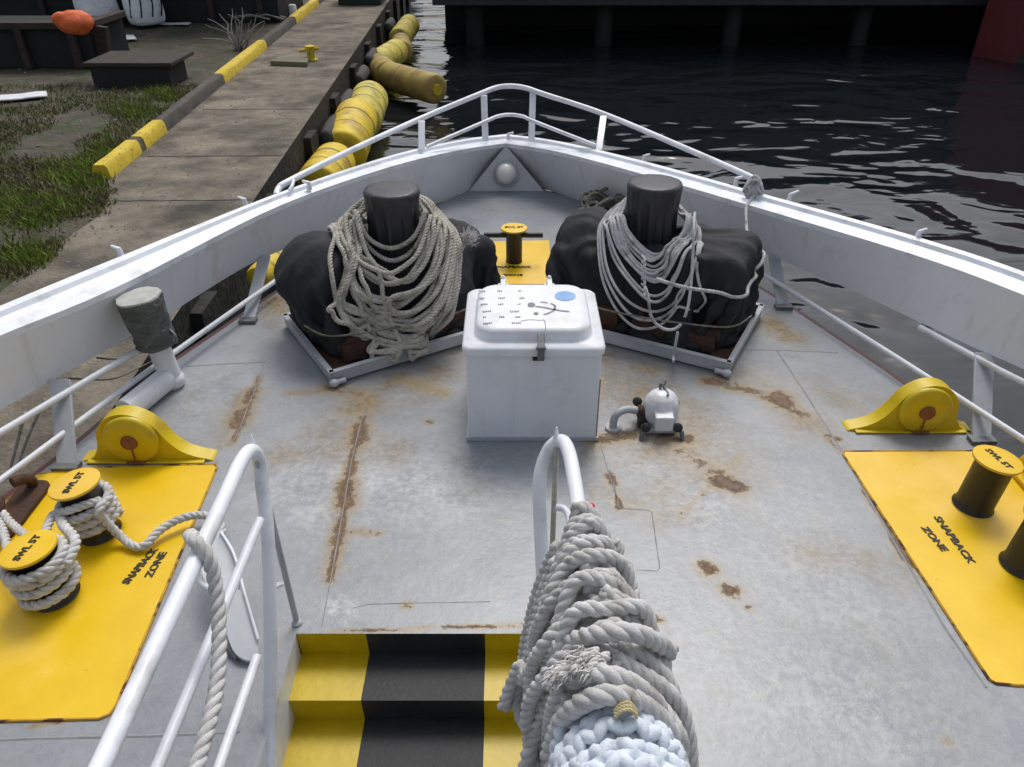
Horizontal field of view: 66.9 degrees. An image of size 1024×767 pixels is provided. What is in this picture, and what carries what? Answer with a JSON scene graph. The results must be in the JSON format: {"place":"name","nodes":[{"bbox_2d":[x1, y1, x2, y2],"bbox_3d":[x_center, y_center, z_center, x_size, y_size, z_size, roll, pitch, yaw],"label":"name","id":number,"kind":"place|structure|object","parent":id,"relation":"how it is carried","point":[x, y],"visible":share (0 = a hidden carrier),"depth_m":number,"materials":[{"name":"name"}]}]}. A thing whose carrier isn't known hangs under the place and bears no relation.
{"place":"outdoors","nodes":[
{"label":"outdoors","id":0,"kind":"place"},
{"bbox_2d":[0,82,197,282],"bbox_3d":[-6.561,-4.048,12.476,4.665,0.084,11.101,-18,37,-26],"label":"short grass","id":1,"kind":"structure","parent":0,"point":[4,266],"depth_m":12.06,"materials":[{"name":"green plant"}]},
{"bbox_2d":[0,91,47,100],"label":"board","id":2,"kind":"object","parent":1,"relation":"on","point":[20,96],"visible":1,"depth_m":14.47,"materials":[{"name":"white wood"}]},
{"bbox_2d":[0,0,309,291],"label":"ground","id":3,"kind":"structure","parent":0,"point":[73,128],"depth_m":15.22,"materials":[{"name":"soil"}]},
{"bbox_2d":[0,10,129,68],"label":"steel hopper","id":4,"kind":"object","parent":3,"relation":"on","point":[29,42],"visible":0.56,"depth_m":16.73,"materials":[{"name":"black metal"}]},
{"bbox_2d":[51,10,93,34],"bbox_3d":[-8.746,-7.219,15.494,0.728,0.460,0.587,0,33,0],"label":"orange bundle","id":5,"kind":"object","parent":4,"relation":"on","point":[78,22],"visible":1,"depth_m":15.31,"materials":[{"name":"fabric"}]},
{"bbox_2d":[72,0,119,15],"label":"bulk bag","id":6,"kind":"object","parent":3,"relation":"on","point":[95,7],"visible":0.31,"depth_m":21.02,"materials":[{"name":"white fabric"}]},
{"bbox_2d":[126,35,136,39],"bbox_3d":[-10.084,-8.841,19.857,0.802,0.037,0.701,-17,36,-24],"label":"board","id":7,"kind":"object","parent":3,"relation":"on","point":[130,37],"visible":0.33,"depth_m":19.91,"materials":[{"name":"white wood"}]},
{"bbox_2d":[82,51,193,87],"bbox_3d":[-7.473,-6.358,15.681,1.719,0.477,1.300,0,33,0],"label":"crate","id":8,"kind":"object","parent":3,"relation":"on","point":[127,68],"visible":0.97,"depth_m":15.22,"materials":[{"name":"grey wood"}]},
{"bbox_2d":[122,0,165,25],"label":"white plastic chair","id":9,"kind":"object","parent":3,"relation":"on","point":[144,12],"visible":0.99,"depth_m":21.14,"materials":[{"name":"white plastic"}]},
{"bbox_2d":[0,0,302,22],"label":"dark shed","id":10,"kind":"structure","parent":3,"relation":"on","point":[189,10],"depth_m":22.24,"materials":[{"name":"black wood"}]},
{"bbox_2d":[2,26,310,265],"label":"loose stones","id":11,"kind":"object","parent":3,"relation":"on","point":[91,254],"visible":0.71,"depth_m":11.24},
{"bbox_2d":[156,22,191,24],"bbox_3d":[-9.616,-10.180,21.927,1.002,0.037,0.304,0,33,0],"label":"board","id":12,"kind":"object","parent":3,"relation":"on","point":[176,23],"visible":0.79,"depth_m":21.86,"materials":[{"name":"white wood"}]},
{"bbox_2d":[203,10,264,50],"bbox_3d":[-6.588,-8.480,18.582,1.464,0.888,1.186,-5,33,-8],"label":"dead shrub","id":13,"kind":"object","parent":3,"relation":"on","point":[236,43],"visible":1,"depth_m":18.55,"materials":[{"name":"grey plant"}]},
{"bbox_2d":[231,13,285,19],"bbox_3d":[-7.507,-10.598,22.353,1.986,0.165,0.730,0,33,0],"label":"brushwood","id":14,"kind":"object","parent":3,"relation":"on","point":[266,18],"visible":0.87,"depth_m":22.16,"materials":[{"name":"grey wood"}]},
{"bbox_2d":[288,4,296,14],"bbox_3d":[-6.660,-11.284,23.417,0.320,0.310,0.320,0,33,0],"label":"plastic tub","id":15,"kind":"object","parent":3,"relation":"on","point":[292,8],"visible":0.59,"depth_m":23.30,"materials":[{"name":"white plastic"}]},
{"bbox_2d":[0,0,388,495],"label":"quay pavement","id":16,"kind":"structure","parent":0,"point":[335,31],"depth_m":10.84,"materials":[{"name":"concrete"}]},
{"bbox_2d":[111,46,281,200],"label":"pavement joints","id":17,"kind":"object","parent":16,"relation":"on","point":[190,156],"visible":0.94,"depth_m":11.42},
{"bbox_2d":[92,0,323,179],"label":"kerb","id":18,"kind":"structure","parent":16,"relation":"on","point":[119,158],"depth_m":13.59,"materials":[{"name":"concrete"}]},
{"bbox_2d":[270,56,309,66],"bbox_3d":[-4.866,-7.165,17.238,0.907,0.096,0.607,5,33,8],"label":"concrete slab","id":19,"kind":"object","parent":16,"relation":"on","point":[296,61],"depth_m":17.06,"materials":[{"name":"grey concrete"}]},
{"bbox_2d":[298,45,319,61],"bbox_3d":[-4.569,-7.457,17.483,0.455,0.330,0.278,-13,35,-19],"label":"quay cleat","id":20,"kind":"object","parent":16,"relation":"on","point":[309,49],"visible":0.88,"depth_m":17.43,"materials":[{"name":"yellow metal"}]},
{"bbox_2d":[338,0,384,4],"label":"green crate","id":21,"kind":"object","parent":16,"relation":"on","point":[360,2],"visible":1,"depth_m":25.49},
{"bbox_2d":[111,0,409,409],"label":"quay wall","id":22,"kind":"structure","parent":0,"point":[196,314],"depth_m":11.50,"materials":[{"name":"grey concrete"}]},
{"bbox_2d":[247,250,282,285],"bbox_3d":[-2.794,-1.362,9.010,0.307,0.307,0.740,6,33,9],"label":"fender drum","id":23,"kind":"object","parent":22,"relation":"attached to","point":[270,270],"visible":0.21,"depth_m":8.73,"materials":[{"name":"yellow plastic"}]},
{"bbox_2d":[297,142,355,185],"bbox_3d":[-3.056,-3.472,12.823,0.773,0.745,1.352,0,33,0],"label":"fender drum","id":24,"kind":"object","parent":22,"relation":"attached to","point":[324,151],"visible":0.46,"depth_m":12.49,"materials":[{"name":"yellow plastic"}]},
{"bbox_2d":[319,114,335,143],"bbox_3d":[-3.340,-4.684,14.315,0.300,0.312,1.240,-1,33,-2],"label":"wall fender","id":25,"kind":"object","parent":22,"relation":"attached to","point":[325,135],"depth_m":13.84,"materials":[{"name":"rubber"}]},
{"bbox_2d":[340,89,352,103],"bbox_3d":[-3.439,-5.855,16.125,0.300,0.312,1.240,-1,33,-2],"label":"wall fender","id":26,"kind":"object","parent":22,"relation":"attached to","point":[346,94],"depth_m":16.07,"materials":[{"name":"rubber"}]},
{"bbox_2d":[321,98,377,165],"bbox_3d":[-3.077,-4.742,14.786,0.873,1.003,1.965,0,33,0],"label":"fender drum","id":27,"kind":"object","parent":22,"relation":"attached to","point":[356,121],"visible":0.66,"depth_m":14.32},
{"bbox_2d":[353,64,369,84],"bbox_3d":[-3.559,-7.270,18.313,0.300,0.312,1.240,-1,33,-2],"label":"wall fender","id":28,"kind":"object","parent":22,"relation":"attached to","point":[362,73],"depth_m":17.94,"materials":[{"name":"rubber"}]},
{"bbox_2d":[351,80,387,135],"bbox_3d":[-3.097,-5.815,16.445,0.844,0.887,1.756,0,33,0],"label":"fender drum","id":29,"kind":"object","parent":22,"relation":"attached to","point":[373,94],"visible":0.56,"depth_m":16.22,"materials":[{"name":"yellow rubber"}]},
{"bbox_2d":[364,47,377,65],"bbox_3d":[-3.665,-8.525,20.253,0.300,0.312,1.240,-1,33,-2],"label":"wall fender","id":30,"kind":"object","parent":22,"relation":"attached to","point":[369,56],"depth_m":19.78,"materials":[{"name":"rubber"}]},
{"bbox_2d":[367,53,393,82],"bbox_3d":[-3.297,-8.002,19.825,0.695,0.695,1.340,-11,34,-16],"label":"fender drum","id":31,"kind":"object","parent":22,"relation":"attached to","point":[379,60],"visible":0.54,"depth_m":19.42,"materials":[{"name":"yellow rubber"}]},
{"bbox_2d":[384,17,395,31],"bbox_3d":[-3.918,-11.508,24.864,0.300,0.312,1.240,-1,33,-2],"label":"wall fender","id":32,"kind":"object","parent":22,"relation":"attached to","point":[390,23],"depth_m":24.41,"materials":[{"name":"rubber"}]},
{"bbox_2d":[376,39,407,63],"bbox_3d":[-3.422,-8.973,21.326,0.695,0.746,1.649,8,34,12],"label":"fender drum","id":33,"kind":"object","parent":22,"relation":"attached to","point":[395,50],"visible":0.59,"depth_m":21.21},
{"bbox_2d":[392,33,412,61],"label":"fender drum","id":34,"kind":"object","parent":22,"relation":"attached to","point":[405,38],"visible":0.46,"depth_m":22.15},
{"bbox_2d":[389,14,419,41],"bbox_3d":[-3.452,-11.322,24.958,0.695,0.797,2.250,2,33,2],"label":"fender drum","id":35,"kind":"object","parent":22,"relation":"attached to","point":[408,25],"visible":0.72,"depth_m":24.52,"materials":[{"name":"yellow rubber"}]},
{"bbox_2d":[260,0,1023,653],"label":"water","id":36,"kind":"structure","parent":0,"point":[910,130],"depth_m":17.57,"materials":[{"name":"black liquid"}]},
{"bbox_2d":[378,62,446,103],"bbox_3d":[-2.405,-7.242,18.650,0.695,0.695,2.090,-25,41,-33],"label":"fender drum","id":37,"kind":"object","parent":36,"relation":"on","point":[417,83],"visible":1,"depth_m":18.22,"materials":[{"name":"yellow rubber"}]},
{"bbox_2d":[3,189,992,498],"bbox_3d":[0.095,1.345,4.824,5.980,2.500,8.640,0,33,0],"label":"boat hull","id":38,"kind":"object","parent":36,"relation":"on","point":[53,459],"visible":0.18,"depth_m":4.92,"materials":[{"name":"paint"}]},
{"bbox_2d":[0,190,1023,766],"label":"deck","id":39,"kind":"structure","parent":38,"relation":"on","point":[786,600],"depth_m":3.54,"materials":[{"name":"paint"}]},
{"bbox_2d":[0,463,217,722],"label":"mooring plate","id":40,"kind":"object","parent":39,"relation":"on","point":[75,658],"visible":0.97,"depth_m":3.15,"materials":[{"name":"yellow paint"}]},
{"bbox_2d":[0,473,49,537],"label":"open chock","id":41,"kind":"object","parent":40,"relation":"on","point":[25,499],"visible":0.91,"depth_m":3.67,"materials":[{"name":"brown metal"}]},
{"bbox_2d":[0,529,80,612],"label":"bollard","id":42,"kind":"object","parent":40,"relation":"on","point":[28,552],"visible":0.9,"depth_m":3.08,"materials":[{"name":"yellow metal"}]},
{"bbox_2d":[48,467,121,545],"bbox_3d":[-1.900,0.554,3.467,0.216,0.295,0.216,-5,33,3],"label":"bollard","id":43,"kind":"object","parent":40,"relation":"on","point":[76,486],"visible":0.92,"depth_m":3.39,"materials":[{"name":"yellow metal"}]},
{"bbox_2d":[0,479,226,610],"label":"mooring rope","id":44,"kind":"object","parent":43,"relation":"attached to","point":[105,511],"visible":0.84,"depth_m":3.31,"materials":[{"name":"white fabric"}]},
{"bbox_2d":[82,405,217,463],"bbox_3d":[-1.875,0.267,3.922,0.679,0.291,0.135,0,33,0],"label":"roller fairlead","id":45,"kind":"object","parent":39,"relation":"on","point":[128,434],"visible":1,"depth_m":3.91,"materials":[{"name":"yellow paint"}]},
{"bbox_2d":[115,286,185,409],"bbox_3d":[-2.085,-0.172,4.331,0.285,0.623,0.477,15,36,22],"label":"vent pipe","id":46,"kind":"object","parent":39,"relation":"on","point":[144,313],"visible":1,"depth_m":4.30,"materials":[{"name":"white paint"}]},
{"bbox_2d":[88,435,301,766],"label":"stair handrail","id":47,"kind":"object","parent":39,"relation":"on","point":[116,731],"visible":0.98,"depth_m":2.35,"materials":[{"name":"metal"}]},
{"bbox_2d":[182,528,227,766],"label":"handrail rope","id":48,"kind":"object","parent":47,"relation":"hanging from","point":[197,543],"visible":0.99,"depth_m":2.07,"materials":[{"name":"white fabric"}]},
{"bbox_2d":[196,527,259,662],"bbox_3d":[-1.161,0.812,3.095,0.170,0.266,0.633,-15,36,-22],"label":"kick plate","id":49,"kind":"object","parent":39,"relation":"on","point":[243,636],"visible":0.56,"depth_m":3.02,"materials":[{"name":"paint"}]},
{"bbox_2d":[273,180,500,386],"bbox_3d":[-0.760,-0.773,4.928,1.456,0.934,0.959,-20,38,-28],"label":"covered winch","id":50,"kind":"object","parent":39,"relation":"on","point":[338,353],"visible":0.5,"depth_m":4.70,"materials":[{"name":"black fabric"}]},
{"bbox_2d":[326,194,465,365],"bbox_3d":[-0.720,-0.667,4.860,0.896,0.857,0.905,0,33,0],"label":"rope coil","id":51,"kind":"object","parent":50,"relation":"on","point":[436,229],"visible":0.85,"depth_m":4.67,"materials":[{"name":"beige fabric"}]},
{"bbox_2d":[458,223,482,246],"bbox_3d":[-0.260,-0.913,4.753,0.150,0.190,0.146,-7,34,-11],"label":"frayed end","id":52,"kind":"object","parent":51,"relation":"attached to","point":[469,238],"visible":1,"depth_m":4.76,"materials":[{"name":"grey wicker"}]},
{"bbox_2d":[0,199,986,741],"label":"deck seams","id":53,"kind":"object","parent":39,"relation":"on","point":[490,601],"visible":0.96,"depth_m":3.39,"materials":[{"name":"grey metal"}]},
{"bbox_2d":[0,132,1023,484],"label":"bulwark","id":54,"kind":"object","parent":39,"relation":"on","point":[50,334],"visible":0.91,"depth_m":4.85,"materials":[{"name":"paint"}]},
{"bbox_2d":[8,412,25,468],"bbox_3d":[-2.697,0.322,4.224,0.667,0.682,0.026,23,39,31],"label":"thin line","id":55,"kind":"object","parent":54,"relation":"hanging from","point":[18,437],"visible":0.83,"depth_m":4.24,"materials":[{"name":"beige wicker"}]},
{"bbox_2d":[16,398,46,462],"bbox_3d":[-2.670,0.283,4.286,0.643,0.684,0.046,18,37,25],"label":"thin line","id":56,"kind":"object","parent":54,"relation":"hanging from","point":[29,432],"visible":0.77,"depth_m":4.26,"materials":[{"name":"beige wicker"}]},
{"bbox_2d":[68,361,151,380],"bbox_3d":[-2.726,-0.135,5.383,0.154,1.189,2.343,-8,34,-12],"label":"thin line","id":57,"kind":"object","parent":54,"relation":"hanging from","point":[71,378],"visible":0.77,"depth_m":5.13,"materials":[{"name":"wicker"}]},
{"bbox_2d":[96,352,141,359],"bbox_3d":[-2.708,-0.280,5.608,0.102,1.190,2.476,-9,34,-14],"label":"thin line","id":58,"kind":"object","parent":54,"relation":"hanging from","point":[108,358],"visible":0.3,"depth_m":4.63,"materials":[{"name":"wicker"}]},
{"bbox_2d":[493,160,518,186],"bbox_3d":[-0.056,-1.988,7.391,0.250,0.244,0.167,0,33,0],"label":"bow lamp","id":59,"kind":"object","parent":54,"relation":"attached to","point":[505,173],"visible":1,"depth_m":7.36,"materials":[{"name":"grey paint"}]},
{"bbox_2d":[273,83,752,194],"bbox_3d":[0.058,-2.062,6.552,3.613,0.444,2.265,0,33,0],"label":"bow rail","id":60,"kind":"object","parent":54,"relation":"on","point":[293,179],"visible":0.93,"depth_m":6.99,"materials":[{"name":"metal"}]},
{"bbox_2d":[742,175,763,224],"bbox_3d":[1.672,-1.306,5.508,0.151,0.232,0.476,16,36,23],"label":"lashing cord","id":61,"kind":"object","parent":54,"relation":"attached to","point":[750,191],"visible":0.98,"depth_m":5.58,"materials":[{"name":"white fabric"}]},
{"bbox_2d":[493,240,550,284],"bbox_3d":[0.053,-0.949,6.050,0.521,0.027,0.835,0,33,0],"label":"mooring plate","id":62,"kind":"object","parent":39,"relation":"on","point":[530,269],"visible":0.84,"depth_m":5.99,"materials":[{"name":"yellow paint"}]},
{"bbox_2d":[484,223,542,264],"bbox_3d":[0.012,-1.066,5.970,0.435,0.295,0.204,12,35,17],"label":"bollard","id":63,"kind":"object","parent":62,"relation":"on","point":[513,234],"visible":0.99,"depth_m":5.91,"materials":[{"name":"metal"}]},
{"bbox_2d":[462,275,604,440],"bbox_3d":[0.108,-0.146,4.235,0.715,0.645,0.738,0,33,0],"label":"storage box","id":64,"kind":"object","parent":39,"relation":"on","point":[533,354],"visible":1,"depth_m":3.97,"materials":[{"name":"grey paint"}]},
{"bbox_2d":[572,187,625,214],"bbox_3d":[0.785,-1.528,6.737,0.629,0.282,0.390,-20,38,-28],"label":"old rope pile","id":65,"kind":"object","parent":39,"relation":"on","point":[604,200],"visible":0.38,"depth_m":6.68,"materials":[{"name":"grey fabric"}]},
{"bbox_2d":[605,405,644,432],"bbox_3d":[0.628,0.183,4.204,0.247,0.127,0.090,-7,33,-10],"label":"elbow pipe","id":66,"kind":"object","parent":39,"relation":"on","point":[613,425],"visible":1,"depth_m":4.18,"materials":[{"name":"white metal"}]},
{"bbox_2d":[545,174,764,376],"bbox_3d":[0.891,-0.811,4.987,1.419,0.934,0.916,16,36,23],"label":"covered winch","id":67,"kind":"object","parent":39,"relation":"on","point":[715,331],"visible":0.73,"depth_m":4.84,"materials":[{"name":"black fabric"}]},
{"bbox_2d":[597,196,765,361],"bbox_3d":[1.090,-0.725,4.935,1.101,0.790,1.168,0,33,0],"label":"cord coil","id":68,"kind":"object","parent":67,"relation":"hanging from","point":[624,238],"visible":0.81,"depth_m":4.78,"materials":[{"name":"white fabric"}]},
{"bbox_2d":[632,381,684,440],"bbox_3d":[0.794,0.134,4.177,0.262,0.246,0.276,0,33,0],"label":"deck valve","id":69,"kind":"object","parent":39,"relation":"on","point":[661,404],"visible":0.99,"depth_m":4.13,"materials":[{"name":"grey paint"}]},
{"bbox_2d":[842,377,970,433],"bbox_3d":[2.155,0.126,4.140,0.679,0.291,0.135,0,33,0],"label":"roller fairlead","id":70,"kind":"object","parent":39,"relation":"on","point":[928,405],"visible":0.99,"depth_m":4.13,"materials":[{"name":"yellow paint"}]},
{"bbox_2d":[842,450,1023,686],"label":"mooring plate","id":71,"kind":"object","parent":39,"relation":"on","point":[952,551],"visible":0.97,"depth_m":3.49,"materials":[{"name":"yellow paint"}]},
{"bbox_2d":[952,445,1023,518],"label":"bollard","id":72,"kind":"object","parent":71,"relation":"on","point":[992,472],"visible":1,"depth_m":3.57,"materials":[{"name":"metal"}]},
{"bbox_2d":[999,506,1023,578],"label":"bollard","id":73,"kind":"object","parent":71,"relation":"on","point":[1011,558],"visible":1,"depth_m":3.31,"materials":[{"name":"black metal"}]},
{"bbox_2d":[1013,455,1023,488],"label":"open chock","id":74,"kind":"object","parent":71,"relation":"on","point":[1019,478],"visible":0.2,"depth_m":3.83,"materials":[{"name":"yellow paint"}]},
{"bbox_2d":[432,0,987,45],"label":"pier","id":75,"kind":"structure","parent":36,"relation":"in","point":[731,16],"depth_m":28.80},
{"bbox_2d":[972,0,1023,63],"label":"red ship","id":76,"kind":"object","parent":36,"relation":"on","point":[1000,37],"visible":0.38,"depth_m":23.00,"materials":[{"name":"paint"}]},
{"label":"lower deck","id":77,"kind":"structure","parent":0,"visible":0},
{"bbox_2d":[258,634,522,766],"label":"stairs","id":78,"kind":"structure","parent":77,"relation":"on","point":[388,700],"depth_m":3.02,"materials":[{"name":"metal"}]},
{"bbox_2d":[532,427,610,661],"bbox_3d":[0.198,1.130,2.122,0.138,1.124,1.942,-2,33,-3],"label":"stair handrail","id":79,"kind":"object","parent":78,"relation":"attached to","point":[549,451],"visible":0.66,"depth_m":2.65,"materials":[{"name":"metal"}]},
{"bbox_2d":[497,501,698,766],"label":"rope heap","id":80,"kind":"object","parent":79,"relation":"on","point":[615,617],"visible":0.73,"depth_m":1.87,"materials":[{"name":"white fabric"}]},
{"bbox_2d":[537,644,610,695],"bbox_3d":[0.141,0.633,1.715,0.160,0.136,0.112,22,39,30],"label":"frayed whipping","id":81,"kind":"object","parent":80,"relation":"attached to","point":[577,663],"visible":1,"depth_m":1.69,"materials":[{"name":"white wicker"}]},
{"bbox_2d":[548,684,689,766],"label":"braided hawser","id":82,"kind":"object","parent":80,"relation":"on","point":[603,737],"visible":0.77,"depth_m":1.60,"materials":[{"name":"white fabric"}]},
{"bbox_2d":[613,700,638,718],"bbox_3d":[0.235,0.674,1.599,0.054,0.028,0.031,0,33,0],"label":"yellow seizing","id":83,"kind":"object","parent":82,"relation":"on","point":[620,708],"visible":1,"depth_m":1.59,"materials":[{"name":"beige fabric"}]}
]}

